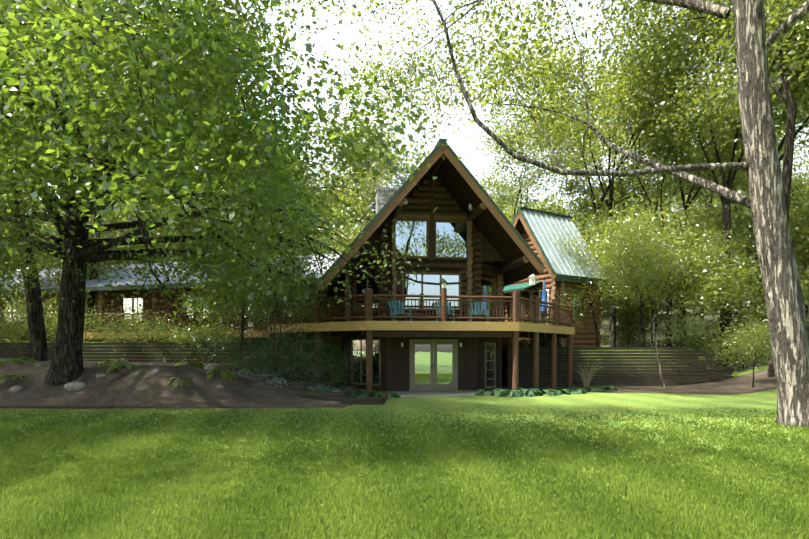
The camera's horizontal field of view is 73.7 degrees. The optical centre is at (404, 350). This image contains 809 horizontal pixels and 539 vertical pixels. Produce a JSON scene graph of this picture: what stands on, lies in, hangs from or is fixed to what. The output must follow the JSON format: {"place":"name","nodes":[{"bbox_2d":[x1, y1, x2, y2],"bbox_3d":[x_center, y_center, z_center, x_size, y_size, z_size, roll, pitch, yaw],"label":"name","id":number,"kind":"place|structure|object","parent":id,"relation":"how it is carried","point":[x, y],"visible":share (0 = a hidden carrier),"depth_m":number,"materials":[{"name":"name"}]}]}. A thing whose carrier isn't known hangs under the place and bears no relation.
{"place":"outdoors","nodes":[
{"label":"outdoors","id":0,"kind":"place"},
{"bbox_2d":[3,294,308,329],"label":"windows","id":1,"kind":"structure","parent":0,"point":[127,304],"depth_m":30.74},
{"bbox_2d":[0,254,338,289],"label":"wing roof","id":2,"kind":"structure","parent":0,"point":[102,282],"depth_m":30.88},
{"bbox_2d":[1,279,340,293],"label":"wing trim","id":3,"kind":"structure","parent":2,"relation":"attached to","point":[98,288],"depth_m":28.69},
{"bbox_2d":[0,299,808,538],"bbox_3d":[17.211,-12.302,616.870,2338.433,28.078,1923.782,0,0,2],"label":"lawn ground","id":4,"kind":"structure","parent":0,"point":[566,403],"depth_m":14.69,"materials":[{"name":"plant"}]},
{"bbox_2d":[0,282,95,342],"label":"wall top shrub","id":5,"kind":"object","parent":4,"relation":"on","point":[9,312],"depth_m":25.70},
{"bbox_2d":[0,295,96,352],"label":"wall top shrub","id":6,"kind":"object","parent":4,"relation":"on","point":[22,330],"depth_m":24.79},
{"bbox_2d":[2,0,106,160],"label":"tree","id":7,"kind":"object","parent":4,"relation":"on","point":[72,8],"depth_m":24.91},
{"bbox_2d":[0,0,118,360],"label":"tree","id":8,"kind":"object","parent":4,"relation":"on","point":[37,332],"depth_m":22.58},
{"bbox_2d":[0,187,136,317],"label":"foliage","id":9,"kind":"object","parent":4,"relation":"on","point":[102,264],"depth_m":30.22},
{"bbox_2d":[0,0,150,339],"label":"tree","id":10,"kind":"object","parent":4,"relation":"on","point":[90,304],"depth_m":31.44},
{"bbox_2d":[1,207,161,270],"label":"foliage","id":11,"kind":"object","parent":4,"relation":"on","point":[108,220],"visible":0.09,"depth_m":41.56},
{"bbox_2d":[15,287,158,352],"bbox_3d":[-15.648,-1.404,25.853,6.942,4.379,4.122,0,0,2],"label":"wall top shrub","id":12,"kind":"object","parent":4,"relation":"on","point":[100,322],"depth_m":26.07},
{"bbox_2d":[92,303,198,355],"bbox_3d":[-12.137,-0.875,25.365,5.701,2.966,3.797,0,0,2],"label":"wall top shrub","id":13,"kind":"object","parent":4,"relation":"on","point":[156,326],"depth_m":25.12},
{"bbox_2d":[118,199,187,232],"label":"forest tree","id":14,"kind":"object","parent":4,"relation":"on","point":[148,213],"depth_m":66.24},
{"bbox_2d":[104,171,210,228],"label":"forest tree","id":15,"kind":"object","parent":4,"relation":"on","point":[156,205],"depth_m":59.13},
{"bbox_2d":[116,211,199,262],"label":"foliage","id":16,"kind":"object","parent":4,"relation":"on","point":[142,245],"visible":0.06,"depth_m":40.56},
{"bbox_2d":[0,283,341,343],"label":"log wall","id":17,"kind":"structure","parent":4,"relation":"on","point":[149,305],"depth_m":30.12,"materials":[{"name":"orange wood"}]},
{"bbox_2d":[1,290,308,330],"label":"wing frames","id":18,"kind":"structure","parent":17,"relation":"attached to","point":[143,309],"depth_m":30.59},
{"bbox_2d":[135,334,309,338],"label":"wing deck","id":19,"kind":"structure","parent":17,"relation":"attached to","point":[251,338],"depth_m":27.09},
{"bbox_2d":[83,330,283,339],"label":"wing deck fascia","id":20,"kind":"structure","parent":19,"relation":"on","point":[249,335],"depth_m":26.06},
{"bbox_2d":[119,202,238,264],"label":"foliage","id":21,"kind":"object","parent":4,"relation":"on","point":[161,233],"visible":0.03,"depth_m":43.20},
{"bbox_2d":[130,314,268,365],"bbox_3d":[-8.447,-0.079,23.550,6.836,3.220,3.187,0,0,2],"label":"shrub","id":22,"kind":"object","parent":4,"relation":"on","point":[207,350],"depth_m":23.37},
{"bbox_2d":[164,179,252,236],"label":"forest tree","id":23,"kind":"object","parent":4,"relation":"on","point":[209,204],"depth_m":58.46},
{"bbox_2d":[202,151,316,240],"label":"tree","id":24,"kind":"object","parent":4,"relation":"on","point":[274,180],"depth_m":42.24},
{"bbox_2d":[281,209,369,255],"bbox_3d":[-6.277,-6.432,36.988,8.523,7.458,12.096,0,0,-50],"label":"foliage","id":25,"kind":"object","parent":4,"relation":"on","point":[338,249],"visible":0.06,"depth_m":34.24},
{"bbox_2d":[311,192,353,234],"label":"forest tree","id":26,"kind":"object","parent":4,"relation":"on","point":[330,213],"depth_m":53.64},
{"bbox_2d":[277,100,393,245],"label":"forest tree","id":27,"kind":"object","parent":4,"relation":"on","point":[355,204],"depth_m":43.41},
{"bbox_2d":[307,387,400,398],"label":"ground cover plants","id":28,"kind":"object","parent":4,"relation":"on","point":[362,393],"visible":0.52,"depth_m":18.95,"materials":[{"name":"green plant"}]},
{"bbox_2d":[320,114,413,219],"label":"forest tree","id":29,"kind":"object","parent":4,"relation":"on","point":[376,166],"depth_m":49.02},
{"bbox_2d":[0,343,733,408],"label":"retaining timbers","id":30,"kind":"object","parent":4,"relation":"on","point":[649,366],"visible":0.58,"depth_m":25.66,"materials":[{"name":"wood"}]},
{"bbox_2d":[158,317,261,351],"bbox_3d":[-9.295,-0.732,24.990,5.286,1.944,3.853,0,0,2],"label":"wall top shrub","id":31,"kind":"object","parent":30,"relation":"on","point":[214,326],"depth_m":24.64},
{"bbox_2d":[332,162,402,237],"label":"tree","id":32,"kind":"object","parent":4,"relation":"on","point":[371,182],"depth_m":42.90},
{"bbox_2d":[316,133,432,232],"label":"forest tree","id":33,"kind":"object","parent":4,"relation":"on","point":[404,164],"depth_m":46.10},
{"bbox_2d":[0,360,776,408],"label":"gravel bed","id":34,"kind":"object","parent":4,"relation":"on","point":[141,386],"visible":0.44,"depth_m":17.32,"materials":[{"name":"mulch"}]},
{"bbox_2d":[8,364,223,392],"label":"bank boulders","id":35,"kind":"object","parent":34,"relation":"on","point":[74,386],"visible":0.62,"depth_m":17.15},
{"bbox_2d":[0,356,309,387],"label":"bank perennials","id":36,"kind":"object","parent":34,"relation":"on","point":[121,363],"visible":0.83,"depth_m":18.16,"materials":[{"name":"green plant"}]},
{"bbox_2d":[155,200,278,365],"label":"tree","id":37,"kind":"object","parent":34,"relation":"on","point":[200,233],"depth_m":22.81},
{"bbox_2d":[0,0,476,384],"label":"maple tree","id":38,"kind":"object","parent":34,"relation":"on","point":[219,152],"depth_m":10.27,"materials":[{"name":"plant"}]},
{"bbox_2d":[173,303,390,389],"bbox_3d":[-4.653,0.272,20.921,8.257,4.197,4.808,0,0,2],"label":"yew shrub","id":39,"kind":"object","parent":34,"relation":"on","point":[277,355],"depth_m":20.46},
{"bbox_2d":[232,368,344,391],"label":"ground cover plants","id":40,"kind":"object","parent":34,"relation":"on","point":[276,382],"visible":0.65,"depth_m":18.83,"materials":[{"name":"green plant"}]},
{"bbox_2d":[508,278,597,386],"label":"tree","id":41,"kind":"object","parent":34,"relation":"on","point":[576,306],"depth_m":25.16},
{"bbox_2d":[576,363,600,386],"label":"dry grass tuft","id":42,"kind":"object","parent":34,"relation":"on","point":[588,381],"visible":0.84,"depth_m":24.54,"materials":[{"name":"beige"}]},
{"bbox_2d":[605,206,756,387],"bbox_3d":[12.682,-2.597,26.015,7.956,8.679,6.680,0,0,2],"label":"leaning sapling","id":43,"kind":"object","parent":34,"relation":"on","point":[670,256],"depth_m":25.23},
{"bbox_2d":[701,313,772,386],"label":"lawn tree","id":44,"kind":"object","parent":34,"relation":"on","point":[757,344],"depth_m":22.61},
{"bbox_2d":[0,291,808,371],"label":"shrubs","id":45,"kind":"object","parent":4,"relation":"on","point":[640,344],"depth_m":42.88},
{"bbox_2d":[342,174,503,390],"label":"walls","id":46,"kind":"structure","parent":4,"relation":"on","point":[395,356],"depth_m":22.48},
{"bbox_2d":[351,338,495,390],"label":"door frames","id":47,"kind":"structure","parent":46,"relation":"in","point":[433,385],"depth_m":22.25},
{"bbox_2d":[354,214,495,312],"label":"window frames","id":48,"kind":"structure","parent":46,"relation":"attached to","point":[426,218],"depth_m":22.33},
{"bbox_2d":[317,138,543,293],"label":"roof trim","id":49,"kind":"structure","parent":46,"relation":"on","point":[398,191],"depth_m":20.11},
{"bbox_2d":[375,187,397,213],"bbox_3d":[-1.038,-7.257,30.165,1.220,3.410,1.020,0,0,-8],"label":"chimney","id":50,"kind":"object","parent":49,"relation":"attached to","point":[384,195],"visible":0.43,"depth_m":29.71,"materials":[{"name":"stone"}]},
{"bbox_2d":[315,145,544,290],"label":"barge boards","id":51,"kind":"object","parent":49,"relation":"attached to","point":[418,176],"visible":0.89,"depth_m":20.10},
{"bbox_2d":[319,157,541,306],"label":"roof soffit","id":52,"kind":"structure","parent":49,"relation":"attached to","point":[490,227],"depth_m":21.82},
{"bbox_2d":[344,154,528,332],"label":"log posts","id":53,"kind":"object","parent":46,"relation":"attached to","point":[500,277],"visible":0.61,"depth_m":22.39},
{"bbox_2d":[353,221,493,385],"bbox_3d":[0.475,-1.872,26.757,6.860,7.010,9.105,0,0,-8],"label":"window glass","id":54,"kind":"object","parent":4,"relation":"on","point":[451,239],"visible":0.7,"depth_m":22.37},
{"bbox_2d":[391,391,475,396],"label":"patio slab","id":55,"kind":"structure","parent":4,"relation":"on","point":[412,393],"depth_m":20.81,"materials":[{"name":"concrete"}]},
{"bbox_2d":[499,204,516,222],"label":"forest tree","id":56,"kind":"object","parent":4,"relation":"on","point":[508,213],"visible":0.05,"depth_m":70.74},
{"bbox_2d":[475,165,543,221],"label":"forest tree","id":57,"kind":"object","parent":4,"relation":"on","point":[502,196],"depth_m":59.55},
{"bbox_2d":[491,187,552,209],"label":"forest tree","id":58,"kind":"object","parent":4,"relation":"on","point":[507,205],"visible":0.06,"depth_m":83.91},
{"bbox_2d":[502,316,564,353],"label":"bush","id":59,"kind":"object","parent":4,"relation":"on","point":[526,340],"depth_m":26.59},
{"bbox_2d":[464,84,614,216],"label":"tree","id":60,"kind":"object","parent":4,"relation":"on","point":[507,135],"depth_m":37.80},
{"bbox_2d":[283,0,808,426],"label":"tree","id":61,"kind":"object","parent":4,"relation":"on","point":[506,67],"depth_m":13.44,"materials":[{"name":"plant"}]},
{"bbox_2d":[475,386,617,396],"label":"ground cover plants","id":62,"kind":"object","parent":4,"relation":"on","point":[530,392],"visible":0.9,"depth_m":20.20,"materials":[{"name":"green plant"}]},
{"bbox_2d":[502,228,600,346],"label":"log wall","id":63,"kind":"structure","parent":4,"relation":"on","point":[583,338],"depth_m":27.84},
{"bbox_2d":[503,281,541,290],"bbox_3d":[5.773,-3.317,28.385,1.237,0.509,2.800,0,0,-32],"label":"awning","id":64,"kind":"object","parent":63,"relation":"attached to","point":[518,286],"depth_m":28.00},
{"bbox_2d":[510,289,548,321],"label":"white wing frames","id":65,"kind":"structure","parent":63,"relation":"attached to","point":[530,302],"depth_m":28.27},
{"bbox_2d":[502,279,585,346],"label":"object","id":66,"kind":"object","parent":63,"relation":"attached to","point":[553,282],"visible":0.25,"depth_m":26.60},
{"bbox_2d":[509,287,585,321],"bbox_3d":[7.813,-3.152,29.122,2.840,7.700,3.740,0,0,-32],"label":"window glass","id":67,"kind":"structure","parent":63,"relation":"in","point":[580,299],"depth_m":27.68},
{"bbox_2d":[515,219,596,284],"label":"wing soffit","id":68,"kind":"structure","parent":63,"relation":"attached to","point":[519,227],"depth_m":28.54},
{"bbox_2d":[557,281,559,343],"bbox_3d":[7.562,-1.877,26.431,0.090,3.150,0.351,0,0,2],"label":"wing downspout","id":69,"kind":"object","parent":63,"relation":"attached to","point":[558,307],"visible":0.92,"depth_m":26.52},
{"bbox_2d":[520,208,604,283],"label":"wing roof","id":70,"kind":"structure","parent":63,"relation":"on","point":[537,221],"depth_m":27.88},
{"bbox_2d":[513,212,556,280],"bbox_3d":[5.962,-5.322,28.032,0.045,3.883,5.052,0,0,-32],"label":"bargeboard","id":71,"kind":"object","parent":70,"relation":"attached to","point":[520,217],"visible":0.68,"depth_m":27.09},
{"bbox_2d":[504,206,608,292],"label":"roof trim","id":72,"kind":"structure","parent":70,"relation":"attached to","point":[570,278],"depth_m":27.20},
{"bbox_2d":[570,289,584,316],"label":"wing frames","id":73,"kind":"structure","parent":63,"relation":"attached to","point":[576,290],"depth_m":27.55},
{"bbox_2d":[539,199,598,227],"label":"forest tree","id":74,"kind":"object","parent":4,"relation":"on","point":[571,214],"visible":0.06,"depth_m":70.50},
{"bbox_2d":[532,175,620,230],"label":"forest tree","id":75,"kind":"object","parent":4,"relation":"on","point":[570,187],"depth_m":42.84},
{"bbox_2d":[542,50,632,335],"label":"tree","id":76,"kind":"object","parent":4,"relation":"on","point":[579,167],"depth_m":44.09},
{"bbox_2d":[509,22,680,346],"bbox_3d":[13.087,-10.044,34.580,15.559,20.136,9.243,0,0,-26],"label":"tree","id":77,"kind":"object","parent":4,"relation":"on","point":[598,100],"depth_m":32.74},
{"bbox_2d":[509,209,682,346],"bbox_3d":[8.954,-3.644,28.675,7.681,7.028,9.449,0,0,-21],"label":"bushy tree","id":78,"kind":"object","parent":4,"relation":"on","point":[604,268],"depth_m":26.90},
{"bbox_2d":[538,185,694,319],"bbox_3d":[14.437,-5.529,36.910,13.640,10.466,12.174,0,0,12],"label":"sapling","id":79,"kind":"object","parent":4,"relation":"on","point":[595,222],"depth_m":35.10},
{"bbox_2d":[512,24,731,232],"bbox_3d":[14.312,-10.564,36.988,9.522,20.745,16.029,0,0,-30],"label":"tree","id":80,"kind":"object","parent":4,"relation":"on","point":[655,132],"depth_m":35.24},
{"bbox_2d":[573,184,696,346],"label":"bushy tree","id":81,"kind":"object","parent":4,"relation":"on","point":[626,241],"depth_m":25.90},
{"bbox_2d":[585,156,690,316],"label":"forest tree","id":82,"kind":"object","parent":4,"relation":"on","point":[615,185],"depth_m":58.62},
{"bbox_2d":[604,188,673,226],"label":"forest tree","id":83,"kind":"object","parent":4,"relation":"on","point":[632,204],"depth_m":75.34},
{"bbox_2d":[599,279,688,346],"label":"tree","id":84,"kind":"object","parent":4,"relation":"on","point":[632,318],"depth_m":37.13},
{"bbox_2d":[562,70,727,346],"bbox_3d":[15.610,-8.014,35.519,10.141,18.576,10.609,0,0,27],"label":"tree","id":85,"kind":"object","parent":4,"relation":"on","point":[622,191],"depth_m":35.19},
{"bbox_2d":[590,115,712,330],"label":"forest tree","id":86,"kind":"object","parent":4,"relation":"on","point":[632,167],"depth_m":43.40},
{"bbox_2d":[581,197,741,346],"bbox_3d":[14.117,-4.383,29.814,9.600,8.640,6.538,0,0,2],"label":"sapling","id":87,"kind":"object","parent":4,"relation":"on","point":[683,219],"depth_m":29.62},
{"bbox_2d":[586,202,761,346],"bbox_3d":[16.440,-3.952,32.616,13.201,10.331,8.990,0,0,-17],"label":"sapling","id":88,"kind":"object","parent":4,"relation":"on","point":[673,297],"depth_m":31.62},
{"bbox_2d":[550,0,806,376],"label":"tree","id":89,"kind":"object","parent":4,"relation":"on","point":[655,10],"depth_m":27.67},
{"bbox_2d":[630,305,727,356],"bbox_3d":[14.047,-0.885,26.962,4.786,2.933,3.516,0,0,-13],"label":"wall shrub","id":90,"kind":"object","parent":4,"relation":"on","point":[676,330],"depth_m":26.73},
{"bbox_2d":[623,201,750,333],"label":"tree","id":91,"kind":"object","parent":4,"relation":"on","point":[687,216],"depth_m":39.95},
{"bbox_2d":[621,209,756,346],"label":"sapling","id":92,"kind":"object","parent":4,"relation":"on","point":[750,239],"depth_m":33.33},
{"bbox_2d":[660,184,719,238],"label":"forest tree","id":93,"kind":"object","parent":4,"relation":"on","point":[677,204],"depth_m":87.80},
{"bbox_2d":[582,0,800,361],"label":"tree","id":94,"kind":"object","parent":4,"relation":"on","point":[709,111],"depth_m":28.43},
{"bbox_2d":[591,71,808,341],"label":"tree","id":95,"kind":"object","parent":4,"relation":"on","point":[777,136],"depth_m":39.28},
{"bbox_2d":[661,148,747,319],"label":"forest tree","id":96,"kind":"object","parent":4,"relation":"on","point":[699,202],"depth_m":54.82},
{"bbox_2d":[616,100,804,326],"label":"tree","id":97,"kind":"object","parent":4,"relation":"on","point":[738,182],"depth_m":44.82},
{"bbox_2d":[616,0,808,365],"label":"tree","id":98,"kind":"object","parent":4,"relation":"on","point":[726,148],"depth_m":30.19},
{"bbox_2d":[678,188,747,303],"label":"forest tree","id":99,"kind":"object","parent":4,"relation":"on","point":[714,203],"depth_m":78.47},
{"bbox_2d":[634,0,808,127],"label":"forest tree","id":100,"kind":"object","parent":4,"relation":"on","point":[804,89],"depth_m":28.78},
{"bbox_2d":[652,239,808,365],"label":"sapling","id":101,"kind":"object","parent":4,"relation":"on","point":[713,290],"depth_m":27.52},
{"bbox_2d":[699,310,768,372],"bbox_3d":[17.118,-0.019,26.998,5.673,4.341,3.644,0,0,18],"label":"wall shrub","id":102,"kind":"object","parent":4,"relation":"on","point":[731,346],"depth_m":26.95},
{"bbox_2d":[661,8,808,340],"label":"tree","id":103,"kind":"object","parent":4,"relation":"on","point":[736,76],"depth_m":32.70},
{"bbox_2d":[678,195,808,300],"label":"tree","id":104,"kind":"object","parent":4,"relation":"on","point":[798,241],"depth_m":31.08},
{"bbox_2d":[689,199,807,332],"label":"tree","id":105,"kind":"object","parent":4,"relation":"on","point":[749,213],"depth_m":35.79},
{"bbox_2d":[688,209,808,291],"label":"tree","id":106,"kind":"object","parent":4,"relation":"on","point":[751,229],"depth_m":35.91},
{"bbox_2d":[697,125,808,312],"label":"tree","id":107,"kind":"object","parent":4,"relation":"on","point":[746,177],"depth_m":61.28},
{"bbox_2d":[719,188,808,292],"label":"tree","id":108,"kind":"object","parent":4,"relation":"on","point":[789,217],"visible":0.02,"depth_m":38.05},
{"bbox_2d":[720,102,808,204],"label":"tree","id":109,"kind":"object","parent":4,"relation":"on","point":[743,187],"depth_m":43.54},
{"bbox_2d":[757,199,808,282],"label":"tree","id":110,"kind":"object","parent":4,"relation":"on","point":[802,233],"visible":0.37,"depth_m":29.77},
{"bbox_2d":[770,76,808,174],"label":"tree","id":111,"kind":"object","parent":4,"relation":"on","point":[800,119],"visible":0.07,"depth_m":35.94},
{"bbox_2d":[771,0,808,98],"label":"tree","id":112,"kind":"object","parent":4,"relation":"on","point":[790,53],"visible":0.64,"depth_m":22.68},
{"bbox_2d":[781,173,808,317],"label":"tree","id":113,"kind":"object","parent":4,"relation":"on","point":[795,194],"depth_m":40.37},
{"bbox_2d":[781,152,808,192],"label":"forest tree","id":114,"kind":"object","parent":4,"relation":"on","point":[801,169],"depth_m":74.75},
{"bbox_2d":[791,168,808,198],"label":"forest tree","id":115,"kind":"object","parent":4,"relation":"on","point":[796,185],"visible":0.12,"depth_m":78.34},
{"bbox_2d":[798,146,808,180],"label":"forest tree","id":116,"kind":"object","parent":4,"relation":"on","point":[800,163],"visible":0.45,"depth_m":60.14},
{"bbox_2d":[4,0,808,226],"label":"sky","id":117,"kind":"structure","parent":0,"point":[456,141],"materials":[{"name":"white"}]},
{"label":"wing rail ends","id":118,"kind":"object","parent":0,"visible":0},
{"bbox_2d":[84,307,289,342],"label":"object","id":119,"kind":"object","parent":118,"relation":"attached to","point":[160,312],"visible":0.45,"depth_m":27.05,"materials":[{"name":"brown wood"}]},
{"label":"deck rail ends","id":120,"kind":"object","parent":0,"visible":0},
{"bbox_2d":[269,288,572,395],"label":"deck rail logs","id":121,"kind":"object","parent":120,"relation":"on","point":[368,295],"visible":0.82,"depth_m":20.39,"materials":[{"name":"brown wood"}]},
{"bbox_2d":[282,330,567,337],"bbox_3d":[1.133,-0.777,23.662,13.800,0.550,7.500,0,0,-8],"label":"deck","id":122,"kind":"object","parent":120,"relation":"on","point":[414,333],"visible":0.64,"depth_m":20.19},
{"bbox_2d":[268,321,574,334],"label":"deck fascia","id":123,"kind":"structure","parent":122,"relation":"on","point":[433,326],"depth_m":20.09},
{"bbox_2d":[339,157,525,321],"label":"house logs","id":124,"kind":"object","parent":122,"relation":"on","point":[429,196],"visible":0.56,"depth_m":22.30,"materials":[{"name":"brown wood"}]},
{"bbox_2d":[388,300,488,321],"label":"deck chairs","id":125,"kind":"object","parent":122,"relation":"on","point":[472,312],"visible":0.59,"depth_m":21.61,"materials":[{"name":"teal paint"}]},
{"bbox_2d":[363,196,544,367],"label":"metal fittings","id":126,"kind":"object","parent":122,"relation":"on","point":[442,288],"visible":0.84,"depth_m":21.42,"materials":[{"name":"black"}]},
{"bbox_2d":[404,198,535,284],"bbox_3d":[2.540,-4.234,21.194,5.120,3.410,0.720,0,0,3],"label":"outdoor light","id":127,"kind":"object","parent":126,"relation":"on","point":[531,278],"visible":0.98,"depth_m":20.79,"materials":[{"name":"white paint"}]},
{"bbox_2d":[541,281,547,310],"bbox_3d":[6.424,-2.502,24.795,0.304,1.400,0.320,0,0,-8],"label":"umbrella","id":128,"kind":"object","parent":126,"relation":"on","point":[544,298],"visible":0.72,"depth_m":24.73,"materials":[{"name":"blue"}]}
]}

